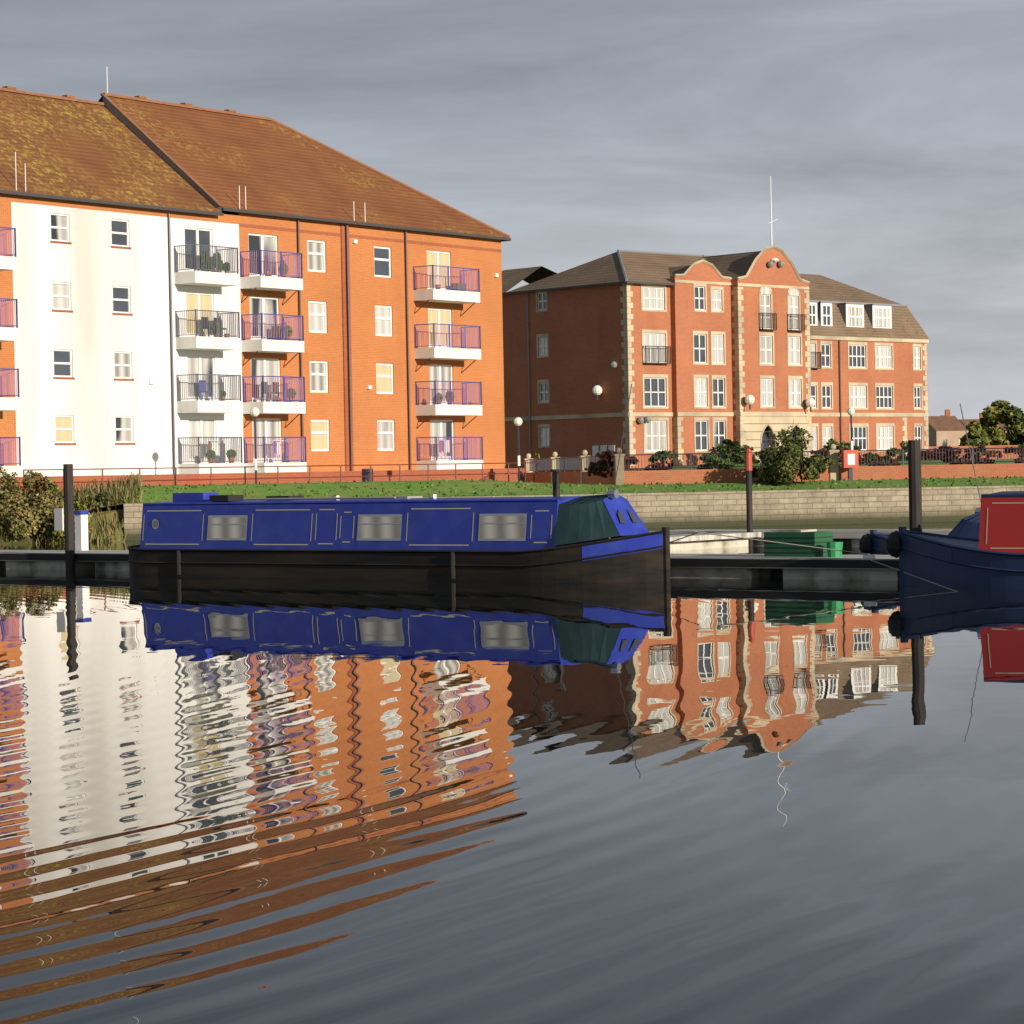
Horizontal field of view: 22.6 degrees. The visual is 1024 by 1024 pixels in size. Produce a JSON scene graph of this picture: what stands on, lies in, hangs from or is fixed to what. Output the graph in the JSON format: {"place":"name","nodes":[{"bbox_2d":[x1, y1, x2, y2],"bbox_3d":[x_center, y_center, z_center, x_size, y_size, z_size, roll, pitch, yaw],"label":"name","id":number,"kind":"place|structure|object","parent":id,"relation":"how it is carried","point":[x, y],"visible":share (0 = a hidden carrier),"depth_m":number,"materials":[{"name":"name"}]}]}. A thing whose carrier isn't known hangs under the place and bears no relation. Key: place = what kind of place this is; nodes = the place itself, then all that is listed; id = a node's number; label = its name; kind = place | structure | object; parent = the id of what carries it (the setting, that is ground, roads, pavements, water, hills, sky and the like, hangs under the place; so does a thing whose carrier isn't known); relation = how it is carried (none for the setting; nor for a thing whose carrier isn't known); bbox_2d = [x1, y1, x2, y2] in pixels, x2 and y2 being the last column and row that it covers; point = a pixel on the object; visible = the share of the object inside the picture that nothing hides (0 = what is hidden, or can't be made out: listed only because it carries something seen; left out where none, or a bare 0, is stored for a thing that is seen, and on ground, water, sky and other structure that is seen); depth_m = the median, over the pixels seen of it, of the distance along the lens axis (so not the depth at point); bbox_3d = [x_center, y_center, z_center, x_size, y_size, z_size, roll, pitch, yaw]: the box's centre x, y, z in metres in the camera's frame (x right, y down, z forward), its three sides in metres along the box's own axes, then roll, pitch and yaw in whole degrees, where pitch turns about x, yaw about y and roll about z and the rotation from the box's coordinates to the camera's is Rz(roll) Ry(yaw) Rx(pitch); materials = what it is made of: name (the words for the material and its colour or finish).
{"place":"outdoors","nodes":[
{"label":"outdoors","id":0,"kind":"place"},
{"bbox_2d":[0,504,1023,1023],"bbox_3d":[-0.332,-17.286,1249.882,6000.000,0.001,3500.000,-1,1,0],"label":"water surface","id":1,"kind":"object","parent":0,"point":[674,800],"depth_m":17.46,"materials":[{"name":"grey liquid"}]},
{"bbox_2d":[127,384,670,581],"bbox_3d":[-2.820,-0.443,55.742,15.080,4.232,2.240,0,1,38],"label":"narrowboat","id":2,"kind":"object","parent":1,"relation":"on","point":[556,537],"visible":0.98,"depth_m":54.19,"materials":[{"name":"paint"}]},
{"bbox_2d":[0,440,957,591],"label":"pontoons","id":3,"kind":"object","parent":1,"relation":"on","point":[814,554],"visible":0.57,"depth_m":52.28,"materials":[{"name":"concrete"}]},
{"bbox_2d":[859,403,980,554],"bbox_3d":[11.785,-0.380,50.439,11.380,3.712,2.164,0,1,38],"label":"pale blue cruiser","id":4,"kind":"object","parent":1,"relation":"on","point":[873,542],"visible":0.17,"depth_m":52.15,"materials":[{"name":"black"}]},
{"bbox_2d":[886,491,1023,588],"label":"boat","id":5,"kind":"object","parent":1,"relation":"on","point":[992,557],"visible":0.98,"depth_m":45.79,"materials":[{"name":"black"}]},
{"bbox_2d":[0,459,1023,544],"bbox_3d":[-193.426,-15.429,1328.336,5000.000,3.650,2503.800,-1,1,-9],"label":"ground sheet","id":6,"kind":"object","parent":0,"point":[812,504],"visible":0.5,"depth_m":97.09,"materials":[{"name":"stone"}]},
{"bbox_2d":[0,466,117,543],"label":"autumn bush","id":7,"kind":"object","parent":6,"relation":"on","point":[15,527],"visible":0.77,"depth_m":91.98,"materials":[{"name":"green plant"}]},
{"bbox_2d":[0,472,143,543],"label":"reeds","id":8,"kind":"object","parent":6,"relation":"on","point":[112,485],"visible":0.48,"depth_m":94.58,"materials":[{"name":"green plant"}]},
{"bbox_2d":[0,77,524,490],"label":"apartment block","id":9,"kind":"structure","parent":6,"relation":"on","point":[186,285],"depth_m":111.80,"materials":[{"name":"orange brick"}]},
{"bbox_2d":[23,461,628,497],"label":"promenade railing","id":10,"kind":"object","parent":6,"relation":"on","point":[367,475],"visible":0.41,"depth_m":106.19,"materials":[{"name":"red"}]},
{"bbox_2d":[250,407,854,483],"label":"street lamps","id":11,"kind":"object","parent":6,"relation":"on","point":[255,412],"visible":0.91,"depth_m":111.48,"materials":[{"name":"grey"}]},
{"bbox_2d":[135,475,1023,501],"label":"quay grass tufts","id":12,"kind":"object","parent":6,"relation":"on","point":[595,484],"visible":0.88,"depth_m":97.79,"materials":[{"name":"green plant"}]},
{"bbox_2d":[502,176,928,471],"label":"apartment block","id":13,"kind":"structure","parent":6,"relation":"on","point":[755,350],"depth_m":159.76,"materials":[{"name":"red brick"}]},
{"bbox_2d":[524,444,1023,484],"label":"garden wall railings","id":14,"kind":"object","parent":6,"relation":"on","point":[850,469],"visible":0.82,"depth_m":102.13,"materials":[{"name":"brick"}]},
{"bbox_2d":[752,420,834,484],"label":"olive bush","id":15,"kind":"object","parent":6,"relation":"on","point":[789,458],"visible":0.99,"depth_m":98.82,"materials":[{"name":"green plant"}]},
{"bbox_2d":[585,447,1023,477],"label":"garden hedge","id":16,"kind":"object","parent":6,"relation":"on","point":[602,464],"visible":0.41,"depth_m":103.39,"materials":[{"name":"green plant"}]},
{"bbox_2d":[703,438,1023,463],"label":"garden shrubs","id":17,"kind":"object","parent":6,"relation":"on","point":[730,445],"visible":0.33,"depth_m":159.98,"materials":[{"name":"green plant"}]},
{"bbox_2d":[928,409,1023,458],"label":"distant houses","id":18,"kind":"structure","parent":6,"relation":"on","point":[946,429],"depth_m":428.88,"materials":[{"name":"brick"}]},
{"bbox_2d":[959,400,1023,445],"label":"distant trees","id":19,"kind":"object","parent":6,"relation":"on","point":[988,429],"visible":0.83,"depth_m":329.27,"materials":[{"name":"green plant"}]},
{"bbox_2d":[0,0,1023,419],"label":"sky","id":20,"kind":"structure","parent":0,"point":[888,135],"materials":[{"name":"grey"}]}
]}

